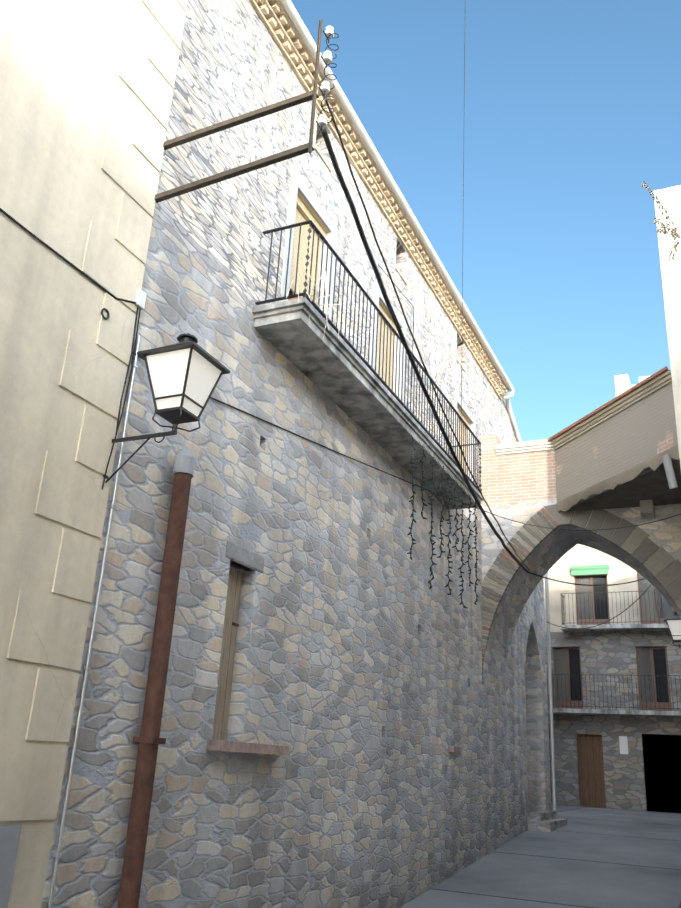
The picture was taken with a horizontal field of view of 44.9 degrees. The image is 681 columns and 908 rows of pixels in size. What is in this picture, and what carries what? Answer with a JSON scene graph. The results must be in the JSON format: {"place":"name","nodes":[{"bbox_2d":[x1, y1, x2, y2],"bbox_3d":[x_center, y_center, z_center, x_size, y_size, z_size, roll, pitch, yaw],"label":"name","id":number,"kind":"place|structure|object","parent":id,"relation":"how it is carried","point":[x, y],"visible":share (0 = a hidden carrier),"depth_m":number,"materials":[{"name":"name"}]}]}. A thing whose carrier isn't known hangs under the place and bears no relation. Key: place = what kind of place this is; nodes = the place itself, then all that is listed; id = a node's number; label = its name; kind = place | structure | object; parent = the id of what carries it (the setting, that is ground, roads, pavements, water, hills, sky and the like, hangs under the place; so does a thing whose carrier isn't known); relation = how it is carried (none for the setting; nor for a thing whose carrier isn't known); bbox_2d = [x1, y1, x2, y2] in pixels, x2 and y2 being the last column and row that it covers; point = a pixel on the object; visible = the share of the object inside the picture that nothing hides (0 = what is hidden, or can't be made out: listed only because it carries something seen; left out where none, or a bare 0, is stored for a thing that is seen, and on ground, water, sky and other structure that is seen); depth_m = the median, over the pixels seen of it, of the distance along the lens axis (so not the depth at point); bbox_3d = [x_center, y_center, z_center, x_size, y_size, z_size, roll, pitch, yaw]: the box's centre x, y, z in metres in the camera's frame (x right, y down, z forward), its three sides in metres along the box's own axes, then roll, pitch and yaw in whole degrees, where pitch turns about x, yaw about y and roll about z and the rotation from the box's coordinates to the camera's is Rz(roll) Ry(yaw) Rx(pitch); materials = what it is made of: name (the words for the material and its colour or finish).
{"place":"outdoors","nodes":[
{"label":"outdoors","id":0,"kind":"place"},
{"bbox_2d":[41,0,550,907],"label":"stone wall","id":1,"kind":"structure","parent":0,"point":[363,694],"depth_m":8.07,"materials":[{"name":"stone"}]},
{"bbox_2d":[225,540,263,572],"bbox_3d":[-0.897,0.925,7.377,0.132,0.160,0.660,-6,-23,24],"label":"window lintel","id":2,"kind":"structure","parent":1,"relation":"attached to","point":[243,556],"depth_m":7.32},
{"bbox_2d":[206,739,289,755],"bbox_3d":[-0.804,2.505,7.017,0.234,0.087,1.170,-6,-23,24],"label":"window sill","id":3,"kind":"structure","parent":1,"relation":"attached to","point":[229,746],"depth_m":6.81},
{"bbox_2d":[298,191,328,232],"bbox_3d":[-0.442,-2.798,9.575,0.270,0.003,0.880,-6,-23,24],"label":"door soffit","id":4,"kind":"structure","parent":1,"relation":"attached to","point":[312,212],"depth_m":9.55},
{"bbox_2d":[291,167,337,237],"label":"lintel","id":5,"kind":"structure","parent":1,"relation":"attached to","point":[305,192],"depth_m":9.49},
{"bbox_2d":[252,297,483,509],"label":"balcony slab","id":6,"kind":"structure","parent":1,"relation":"attached to","point":[338,372],"depth_m":9.15,"materials":[{"name":"concrete"}]},
{"bbox_2d":[286,264,340,339],"bbox_3d":[-0.241,-1.485,7.929,0.485,0.692,0.631,2,-21,3],"label":"potted plant","id":7,"kind":"object","parent":6,"relation":"on","point":[322,304],"visible":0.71,"depth_m":8.02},
{"bbox_2d":[407,435,479,607],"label":"string lights","id":8,"kind":"object","parent":6,"relation":"hanging from","point":[431,508],"visible":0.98,"depth_m":11.11},
{"bbox_2d":[379,300,393,322],"bbox_3d":[0.560,-1.968,11.622,0.270,0.003,0.910,-6,-23,24],"label":"door soffit","id":9,"kind":"structure","parent":1,"relation":"attached to","point":[385,309],"depth_m":11.51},
{"bbox_2d":[374,281,406,330],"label":"lintel","id":10,"kind":"structure","parent":1,"relation":"attached to","point":[402,322],"depth_m":11.59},
{"bbox_2d":[448,746,459,753],"bbox_3d":[1.618,4.331,12.064,0.190,0.090,0.300,-6,-23,24],"label":"stone building ledge","id":11,"kind":"object","parent":1,"relation":"attached to","point":[452,749],"visible":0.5,"depth_m":11.93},
{"bbox_2d":[457,404,471,423],"bbox_3d":[2.072,-0.716,14.710,0.270,0.003,1.010,-6,-23,24],"label":"door soffit","id":12,"kind":"structure","parent":1,"relation":"attached to","point":[464,415],"depth_m":14.75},
{"bbox_2d":[454,390,475,425],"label":"lintel","id":13,"kind":"structure","parent":1,"relation":"attached to","point":[468,414],"depth_m":14.64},
{"bbox_2d":[505,392,521,441],"bbox_3d":[4.267,0.106,18.699,0.289,1.635,3.941,-6,-23,24],"label":"downspout","id":14,"kind":"object","parent":1,"relation":"attached to","point":[512,420],"visible":0.42,"depth_m":17.97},
{"bbox_2d":[308,19,322,154],"bbox_3d":[-0.184,-2.816,6.289,0.030,1.300,0.035,-6,-23,24],"label":"metal post","id":15,"kind":"object","parent":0,"point":[315,88],"visible":1,"depth_m":6.26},
{"bbox_2d":[316,30,329,132],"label":"insulator bracket pins","id":16,"kind":"object","parent":15,"relation":"attached to","point":[326,63],"visible":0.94,"depth_m":6.40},
{"bbox_2d":[318,26,333,127],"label":"insulators","id":17,"kind":"object","parent":16,"relation":"on","point":[325,85],"visible":0.92,"depth_m":6.42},
{"bbox_2d":[279,0,514,390],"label":"roof gutter","id":18,"kind":"object","parent":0,"point":[300,27],"visible":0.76,"depth_m":11.12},
{"bbox_2d":[461,43,464,413],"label":"overhead wire","id":19,"kind":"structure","parent":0,"point":[463,202],"depth_m":12.38,"materials":[{"name":"black"}]},
{"bbox_2d":[291,0,680,441],"label":"sky","id":20,"kind":"structure","parent":0,"point":[561,121],"materials":[{"name":"blue"}]},
{"bbox_2d":[481,435,502,504],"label":"brick pillar","id":21,"kind":"structure","parent":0,"point":[489,472],"depth_m":15.22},
{"bbox_2d":[400,805,680,907],"bbox_3d":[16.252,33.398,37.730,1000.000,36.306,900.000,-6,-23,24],"label":"ground","id":22,"kind":"structure","parent":0,"point":[589,857],"depth_m":12.17,"materials":[{"name":"concrete"}]},
{"bbox_2d":[0,0,184,907],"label":"plaster building wall","id":23,"kind":"structure","parent":22,"relation":"on","point":[67,95],"depth_m":5.40,"materials":[{"name":"paint"}]},
{"bbox_2d":[0,824,21,907],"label":"wall base panel","id":24,"kind":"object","parent":23,"relation":"attached to","point":[9,838],"depth_m":4.66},
{"bbox_2d":[0,208,135,303],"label":"cable on plaster","id":25,"kind":"object","parent":23,"relation":"attached to","point":[53,250],"visible":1,"depth_m":5.56,"materials":[{"name":"black"}]},
{"bbox_2d":[0,0,187,820],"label":"plaster building quoins","id":26,"kind":"object","parent":23,"relation":"attached to","point":[48,629],"visible":0.88,"depth_m":5.61,"materials":[{"name":"paint"}]},
{"bbox_2d":[101,308,109,319],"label":"wall ring","id":27,"kind":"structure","parent":23,"relation":"attached to","point":[107,311],"depth_m":5.90,"materials":[{"name":"black paint"}]},
{"bbox_2d":[102,308,140,489],"bbox_3d":[-1.584,-0.428,5.992,0.017,1.481,0.122,-6,-23,24],"label":"cable","id":28,"kind":"object","parent":23,"relation":"attached to","point":[125,397],"visible":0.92,"depth_m":6.03,"materials":[{"name":"black"}]},
{"bbox_2d":[115,306,138,435],"bbox_3d":[-1.568,-0.621,6.075,0.019,1.060,0.043,-6,-23,24],"label":"cable","id":29,"kind":"object","parent":23,"relation":"attached to","point":[127,372],"visible":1,"depth_m":6.06,"materials":[{"name":"black"}]},
{"bbox_2d":[103,333,230,482],"bbox_3d":[-1.261,-0.328,5.764,0.785,1.105,0.470,-6,-23,24],"label":"wall lantern","id":30,"kind":"object","parent":23,"relation":"attached to","point":[177,416],"visible":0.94,"depth_m":5.67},
{"bbox_2d":[146,348,220,415],"bbox_3d":[-1.112,-0.455,5.742,0.382,0.388,0.382,-6,-23,24],"label":"lantern glass","id":31,"kind":"object","parent":30,"relation":"in","point":[167,370],"visible":0.77,"depth_m":5.64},
{"bbox_2d":[155,90,318,202],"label":"support beams","id":32,"kind":"structure","parent":23,"relation":"attached to","point":[250,166],"depth_m":6.43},
{"bbox_2d":[320,94,334,122],"bbox_3d":[-0.100,-2.674,6.368,0.108,0.287,0.112,-6,-23,24],"label":"insulator","id":33,"kind":"object","parent":32,"relation":"attached to","point":[327,107],"visible":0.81,"depth_m":6.36,"materials":[{"name":"black"}]},
{"bbox_2d":[322,63,336,89],"bbox_3d":[-0.083,-2.983,6.484,0.108,0.287,0.112,-6,-23,24],"label":"insulator","id":34,"kind":"object","parent":32,"relation":"attached to","point":[330,74],"visible":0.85,"depth_m":6.47,"materials":[{"name":"black"}]},
{"bbox_2d":[325,33,338,58],"bbox_3d":[-0.066,-3.272,6.593,0.108,0.287,0.112,-6,-23,24],"label":"insulator","id":35,"kind":"object","parent":32,"relation":"attached to","point":[332,44],"visible":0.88,"depth_m":6.57,"materials":[{"name":"black"}]},
{"bbox_2d":[322,129,529,573],"bbox_3d":[1.555,-0.159,10.226,0.056,1.384,9.668,-5,-22,21],"label":"cable","id":36,"kind":"object","parent":32,"relation":"attached to","point":[363,237],"visible":1,"depth_m":7.71,"materials":[{"name":"black"}]},
{"bbox_2d":[530,572,645,585],"bbox_3d":[5.128,2.147,15.593,4.561,1.050,0.024,17,-25,-32],"label":"cable under arch","id":37,"kind":"object","parent":36,"relation":"attached to","point":[585,584],"visible":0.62,"depth_m":14.97,"materials":[{"name":"black"}]},
{"bbox_2d":[325,99,529,570],"bbox_3d":[1.575,-0.348,10.294,0.038,1.557,9.660,-5,-22,21],"label":"cable","id":38,"kind":"object","parent":32,"relation":"attached to","point":[358,190],"visible":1,"depth_m":7.86,"materials":[{"name":"black"}]},
{"bbox_2d":[132,352,477,508],"bbox_3d":[0.192,0.059,9.555,0.251,1.082,7.767,-8,-23,27],"label":"cable","id":39,"kind":"object","parent":23,"relation":"attached to","point":[313,441],"depth_m":8.76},
{"bbox_2d":[528,810,566,831],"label":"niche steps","id":40,"kind":"structure","parent":22,"relation":"on","point":[545,821],"depth_m":15.92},
{"bbox_2d":[545,572,556,815],"bbox_3d":[4.806,4.927,18.923,0.074,6.529,0.074,21,-27,-39],"label":"drainpipe","id":41,"kind":"object","parent":22,"relation":"on","point":[550,698],"visible":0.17,"depth_m":18.67,"materials":[{"name":"grey"}]},
{"bbox_2d":[481,499,680,692],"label":"arch wall","id":42,"kind":"structure","parent":22,"relation":"on","point":[549,551],"depth_m":14.63,"materials":[{"name":"stone"}]},
{"bbox_2d":[497,450,555,503],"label":"brick wall","id":43,"kind":"structure","parent":42,"relation":"on","point":[526,477],"depth_m":14.88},
{"bbox_2d":[495,441,552,454],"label":"brick cornice","id":44,"kind":"structure","parent":43,"relation":"on","point":[523,448],"depth_m":15.01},
{"bbox_2d":[495,439,547,446],"bbox_3d":[3.496,-0.115,15.215,1.150,0.040,0.570,-6,-23,24],"label":"wall coping","id":45,"kind":"object","parent":44,"relation":"on","point":[524,442],"visible":0.21,"depth_m":15.01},
{"bbox_2d":[482,504,680,684],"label":"arch wall voussoirs","id":46,"kind":"object","parent":42,"relation":"attached to","point":[659,560],"visible":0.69,"depth_m":14.14,"materials":[{"name":"stone"}]},
{"bbox_2d":[555,382,677,502],"bbox_3d":[4.336,-0.059,13.194,2.200,1.100,2.350,-6,-23,24],"label":"box body","id":47,"kind":"object","parent":42,"relation":"attached to","point":[640,431],"visible":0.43,"depth_m":13.04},
{"bbox_2d":[550,370,671,449],"bbox_3d":[5.081,-0.518,13.625,1.706,0.140,3.219,10,-22,-16],"label":"roof eave","id":48,"kind":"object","parent":47,"relation":"attached to","point":[639,394],"depth_m":13.18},
{"bbox_2d":[547,366,667,441],"bbox_3d":[4.303,-0.739,13.425,2.310,0.050,2.452,-6,-23,24],"label":"roof edge","id":49,"kind":"object","parent":48,"relation":"on","point":[617,398],"visible":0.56,"depth_m":13.17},
{"bbox_2d":[556,446,678,511],"bbox_3d":[4.295,0.462,12.993,0.001,0.220,3.219,10,-22,-16],"label":"peeling plaster edge","id":50,"kind":"object","parent":47,"relation":"attached to","point":[632,473],"visible":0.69,"depth_m":12.89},
{"bbox_2d":[562,458,680,511],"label":"box underside","id":51,"kind":"object","parent":47,"relation":"attached to","point":[649,484],"visible":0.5,"depth_m":13.23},
{"bbox_2d":[639,499,654,518],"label":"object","id":52,"kind":"object","parent":42,"relation":"attached to","point":[647,510],"visible":0.71,"depth_m":13.49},
{"bbox_2d":[545,631,680,812],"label":"stone building storeys","id":53,"kind":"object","parent":22,"relation":"on","point":[604,655],"visible":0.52,"depth_m":24.70,"materials":[{"name":"stone"}]},
{"bbox_2d":[555,649,567,699],"bbox_3d":[6.983,6.961,25.983,0.340,1.560,0.003,-6,-23,24],"label":"window curtain","id":54,"kind":"object","parent":53,"relation":"hanging from","point":[560,670],"depth_m":26.01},
{"bbox_2d":[553,647,582,708],"bbox_3d":[7.147,7.040,25.825,0.870,1.920,0.050,-6,-23,24],"label":"door frame","id":55,"kind":"object","parent":53,"relation":"on","point":[568,687],"visible":0.65,"depth_m":25.78,"materials":[{"name":"brown"}]},
{"bbox_2d":[555,649,581,700],"bbox_3d":[7.157,7.048,25.846,0.870,1.920,0.020,-6,-23,24],"label":"window glass","id":56,"kind":"object","parent":55,"relation":"in","point":[558,657],"depth_m":25.89,"materials":[{"name":"grey"}]},
{"bbox_2d":[555,649,581,700],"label":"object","id":57,"kind":"object","parent":53,"relation":"attached to","point":[573,695],"depth_m":25.85,"materials":[{"name":"black"}]},
{"bbox_2d":[577,578,591,618],"bbox_3d":[7.853,4.651,26.493,0.414,1.350,0.003,-6,-23,24],"label":"window curtain","id":58,"kind":"object","parent":53,"relation":"attached to","point":[586,593],"depth_m":26.50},
{"bbox_2d":[577,734,605,807],"bbox_3d":[7.522,9.521,24.654,0.760,2.143,0.060,-6,-23,24],"label":"door leaf","id":59,"kind":"object","parent":53,"relation":"attached to","point":[591,772],"visible":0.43,"depth_m":24.64,"materials":[{"name":"brown wood"}]},
{"bbox_2d":[575,575,609,624],"bbox_3d":[8.056,4.725,26.318,1.030,1.710,0.050,-6,-23,24],"label":"door frame","id":60,"kind":"object","parent":53,"relation":"on","point":[592,600],"visible":0.71,"depth_m":26.31,"materials":[{"name":"brown"}]},
{"bbox_2d":[578,577,607,618],"bbox_3d":[8.067,4.733,26.339,1.030,1.710,0.020,-6,-23,24],"label":"window glass","id":61,"kind":"object","parent":60,"relation":"in","point":[598,588],"depth_m":26.39,"materials":[{"name":"grey"}]},
{"bbox_2d":[577,577,607,618],"bbox_3d":[8.074,4.739,26.354,1.030,1.710,0.002,-6,-23,24],"label":"dark building window","id":62,"kind":"structure","parent":53,"relation":"attached to","point":[600,597],"depth_m":26.30,"materials":[{"name":"black"}]},
{"bbox_2d":[553,708,680,716],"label":"balcony slab","id":63,"kind":"structure","parent":53,"relation":"attached to","point":[618,712],"depth_m":24.25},
{"bbox_2d":[552,674,680,710],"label":"balcony railing","id":64,"kind":"object","parent":63,"relation":"on","point":[633,707],"visible":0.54,"depth_m":24.41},
{"bbox_2d":[619,736,627,753],"bbox_3d":[8.379,8.616,24.370,0.230,0.500,0.050,-6,-23,24],"label":"building meter box","id":65,"kind":"object","parent":53,"relation":"attached to","point":[623,741],"visible":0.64,"depth_m":24.35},
{"bbox_2d":[638,649,653,701],"bbox_3d":[9.262,6.709,24.969,0.354,1.560,0.003,-6,-23,24],"label":"window curtain","id":66,"kind":"object","parent":53,"relation":"hanging from","point":[642,673],"depth_m":24.97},
{"bbox_2d":[639,576,655,617],"bbox_3d":[9.592,4.459,25.720,0.400,1.350,0.003,-6,-23,24],"label":"window curtain","id":67,"kind":"object","parent":53,"relation":"hanging from","point":[644,602],"depth_m":25.70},
{"bbox_2d":[636,647,671,710],"bbox_3d":[9.433,6.787,24.808,0.900,1.920,0.050,-6,-23,24],"label":"door frame","id":68,"kind":"object","parent":53,"relation":"attached to","point":[651,706],"visible":0.67,"depth_m":24.71,"materials":[{"name":"brown"}]},
{"bbox_2d":[638,649,668,701],"bbox_3d":[9.444,6.795,24.829,0.900,1.920,0.020,-6,-23,24],"label":"window glass","id":69,"kind":"object","parent":68,"relation":"in","point":[645,667],"depth_m":24.89,"materials":[{"name":"grey"}]},
{"bbox_2d":[637,573,673,623],"bbox_3d":[9.788,4.533,25.548,1.000,1.710,0.050,-6,-23,24],"label":"door frame","id":70,"kind":"object","parent":53,"relation":"on","point":[640,606],"visible":0.4,"depth_m":25.48,"materials":[{"name":"brown"}]},
{"bbox_2d":[639,576,672,617],"bbox_3d":[9.798,4.542,25.569,1.000,1.710,0.020,-6,-23,24],"label":"window glass","id":71,"kind":"object","parent":70,"relation":"in","point":[653,610],"depth_m":25.57,"materials":[{"name":"grey"}]},
{"bbox_2d":[641,589,671,617],"bbox_3d":[9.806,4.548,25.584,1.000,1.710,0.002,-6,-23,24],"label":"door glass","id":72,"kind":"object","parent":53,"relation":"attached to","point":[664,600],"depth_m":25.44,"materials":[{"name":"black"}]},
{"bbox_2d":[653,649,668,701],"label":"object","id":73,"kind":"object","parent":53,"relation":"attached to","point":[661,673],"depth_m":24.82,"materials":[{"name":"black"}]},
{"bbox_2d":[615,374,648,396],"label":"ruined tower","id":74,"kind":"structure","parent":22,"relation":"on","point":[622,384],"depth_m":64.80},
{"bbox_2d":[653,185,680,468],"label":"building wall","id":75,"kind":"structure","parent":22,"relation":"on","point":[669,198],"depth_m":10.10,"materials":[{"name":"paint"}]},
{"bbox_2d":[643,181,680,254],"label":"dry plant stems","id":76,"kind":"object","parent":75,"relation":"attached to","point":[665,222],"visible":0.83,"depth_m":3.37,"materials":[{"name":"brown"}]},
{"bbox_2d":[642,183,679,261],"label":"dry plant seed pods","id":77,"kind":"object","parent":76,"relation":"attached to","point":[673,233],"visible":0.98,"depth_m":3.37,"materials":[{"name":"beige"}]},
{"bbox_3d":[-1.984,4.346,13.347,6.400,10.300,15.300,-6,-23,24],"label":"stone building","id":78,"kind":"object","parent":22,"relation":"on","visible":0},
{"bbox_2d":[48,337,140,907],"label":"galvanised conduit","id":79,"kind":"object","parent":78,"relation":"attached to","point":[88,657],"visible":0.91,"depth_m":5.42,"materials":[{"name":"grey"}]},
{"bbox_2d":[53,364,137,856],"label":"pipe clamps","id":80,"kind":"object","parent":78,"relation":"attached to","point":[88,669],"visible":0.92,"depth_m":5.37,"materials":[{"name":"grey"}]},
{"bbox_2d":[135,289,145,309],"bbox_3d":[-1.530,-1.181,6.288,0.045,0.140,0.080,-6,-23,24],"label":"junction box","id":81,"kind":"object","parent":78,"relation":"attached to","point":[140,300],"visible":0.85,"depth_m":6.27,"materials":[{"name":"white"}]},
{"bbox_2d":[117,472,191,907],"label":"rusty pipe","id":82,"kind":"object","parent":78,"relation":"attached to","point":[149,740],"visible":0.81,"depth_m":5.79,"materials":[{"name":"metal"}]},
{"bbox_2d":[173,449,194,477],"bbox_3d":[-1.224,0.073,6.472,0.158,0.200,0.158,-6,-23,24],"label":"pipe cap","id":83,"kind":"object","parent":82,"relation":"on","point":[184,462],"visible":0.98,"depth_m":6.41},
{"bbox_2d":[212,566,242,739],"bbox_3d":[-1.050,1.691,7.117,0.050,1.470,0.440,-6,-23,24],"label":"window frame","id":84,"kind":"object","parent":78,"relation":"attached to","point":[222,707],"visible":0.29,"depth_m":7.18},
{"bbox_2d":[279,178,297,301],"bbox_3d":[-0.694,-2.090,8.801,0.315,1.900,0.150,-6,-23,24],"label":"door frame","id":85,"kind":"object","parent":78,"relation":"attached to","point":[292,204],"visible":0.14,"depth_m":8.80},
{"bbox_2d":[314,144,331,171],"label":"attic sill","id":86,"kind":"structure","parent":78,"relation":"attached to","point":[322,157],"depth_m":9.86,"materials":[{"name":"tile"}]},
{"bbox_2d":[255,220,481,491],"bbox_3d":[0.727,-0.782,10.633,0.554,0.900,6.222,-6,-23,24],"label":"balcony railing","id":87,"kind":"object","parent":78,"relation":"attached to","point":[350,274],"visible":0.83,"depth_m":9.36,"materials":[{"name":"metal"}]},
{"bbox_2d":[371,290,378,369],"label":"door frame","id":88,"kind":"object","parent":78,"relation":"attached to","point":[376,298],"visible":0.21,"depth_m":10.90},
{"bbox_2d":[249,0,508,400],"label":"stone eaves corbels","id":89,"kind":"object","parent":78,"relation":"attached to","point":[282,30],"visible":0.98,"depth_m":11.12,"materials":[{"name":"stone"}]},
{"bbox_2d":[378,264,413,377],"bbox_3d":[0.766,-1.774,11.492,0.012,1.324,1.257,-8,-23,27],"label":"facade rod","id":90,"kind":"object","parent":78,"relation":"attached to","point":[413,313],"visible":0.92,"depth_m":11.97,"materials":[{"name":"grey metal"}]},
{"bbox_2d":[395,265,406,284],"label":"attic sill","id":91,"kind":"structure","parent":78,"relation":"attached to","point":[400,274],"depth_m":12.11,"materials":[{"name":"stone"}]},
{"bbox_2d":[454,398,456,455],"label":"door frame","id":92,"kind":"object","parent":78,"relation":"attached to","point":[455,403],"visible":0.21,"depth_m":13.98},
{"bbox_2d":[503,391,513,399],"bbox_3d":[3.532,-1.230,17.348,0.110,0.178,0.277,18,-25,-34],"label":"gutter pipe","id":93,"kind":"object","parent":78,"relation":"attached to","point":[507,397],"visible":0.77,"depth_m":17.29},
{"bbox_2d":[546,584,651,628],"bbox_3d":[5.735,3.417,18.344,2.638,0.897,0.020,-16,-28,42],"label":"cable under arch","id":94,"kind":"object","parent":78,"relation":"attached to","point":[606,621],"visible":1,"depth_m":18.09,"materials":[{"name":"black"}]},
{"bbox_2d":[654,587,661,623],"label":"door frame","id":95,"kind":"object","parent":94,"relation":"attached to","point":[656,606],"visible":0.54,"depth_m":17.44,"materials":[{"name":"black"}]},
{"bbox_3d":[12.363,6.432,16.557,8.530,12.200,11.400,-6,-23,24],"label":"building wall","id":96,"kind":"object","parent":22,"relation":"on","visible":0},
{"bbox_2d":[664,611,680,647],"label":"wall lantern frame","id":97,"kind":"object","parent":96,"relation":"attached to","point":[675,616],"visible":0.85,"depth_m":17.04,"materials":[{"name":"black paint"}]},
{"bbox_2d":[667,620,680,639],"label":"lamp glass","id":98,"kind":"object","parent":97,"relation":"attached to","point":[675,627],"visible":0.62,"depth_m":16.99,"materials":[{"name":"white"}]},
{"bbox_2d":[478,508,680,530],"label":"balcony cable","id":99,"kind":"object","parent":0,"point":[586,530],"depth_m":11.72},
{"bbox_2d":[544,544,674,631],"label":"building wall","id":100,"kind":"structure","parent":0,"point":[619,571],"depth_m":26.41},
{"bbox_2d":[570,564,608,575],"bbox_3d":[8.007,3.734,26.453,1.190,0.312,0.164,-6,-23,24],"label":"awning","id":101,"kind":"object","parent":100,"relation":"attached to","point":[590,570],"visible":0.98,"depth_m":26.40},
{"bbox_2d":[561,623,668,631],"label":"balcony slab","id":102,"kind":"structure","parent":100,"relation":"attached to","point":[628,627],"depth_m":25.11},
{"bbox_2d":[560,590,671,624],"bbox_3d":[10.143,4.641,24.772,6.790,1.000,0.592,-6,-23,24],"label":"balcony railing","id":103,"kind":"object","parent":102,"relation":"on","point":[589,622],"visible":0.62,"depth_m":25.32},
{"bbox_2d":[642,734,680,812],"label":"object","id":104,"kind":"structure","parent":0,"point":[660,767],"depth_m":23.91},
{"bbox_2d":[662,454,677,488],"bbox_3d":[4.713,0.251,11.788,0.120,0.499,0.233,-25,-34,51],"label":"pipe","id":105,"kind":"object","parent":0,"point":[669,471],"visible":0.94,"depth_m":11.75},
{"bbox_3d":[-0.606,-1.900,9.292,0.040,1.900,0.880,-6,-23,24],"label":"stone building door","id":106,"kind":"object","parent":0,"visible":0},
{"bbox_2d":[289,195,325,302],"bbox_3d":[-0.450,-2.270,9.365,0.140,1.131,0.870,-6,-23,24],"label":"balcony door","id":107,"kind":"structure","parent":106,"relation":"attached to","point":[303,213],"depth_m":9.41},
{"bbox_2d":[316,232,336,320],"bbox_3d":[-0.268,-1.738,9.671,0.315,1.900,0.150,-6,-23,24],"label":"door frame","id":108,"kind":"object","parent":106,"relation":"attached to","point":[331,238],"visible":0.14,"depth_m":9.73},
{"bbox_3d":[0.396,-1.070,11.338,0.040,1.900,0.910,-6,-23,24],"label":"stone building door","id":109,"kind":"object","parent":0,"visible":0},
{"bbox_2d":[376,304,397,388],"bbox_3d":[0.534,-1.125,11.292,0.140,1.806,0.900,-6,-23,24],"label":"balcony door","id":110,"kind":"structure","parent":109,"relation":"attached to","point":[385,340],"depth_m":11.52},
{"bbox_2d":[393,328,405,402],"bbox_3d":[0.740,-0.903,11.730,0.315,1.900,0.150,-6,-23,24],"label":"door frame","id":111,"kind":"object","parent":109,"relation":"attached to","point":[398,348],"visible":0.21,"depth_m":11.75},
{"bbox_3d":[1.908,0.181,14.427,0.040,1.900,1.010,-6,-23,24],"label":"stone building door","id":112,"kind":"object","parent":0,"visible":0},
{"bbox_2d":[457,408,469,473],"bbox_3d":[2.061,-0.125,14.476,0.140,1.266,1.000,-6,-23,24],"label":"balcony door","id":113,"kind":"structure","parent":112,"relation":"attached to","point":[463,417],"depth_m":14.71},
{"bbox_2d":[459,423,475,524],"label":"wall","id":114,"kind":"structure","parent":112,"relation":"attached to","point":[466,513],"depth_m":14.82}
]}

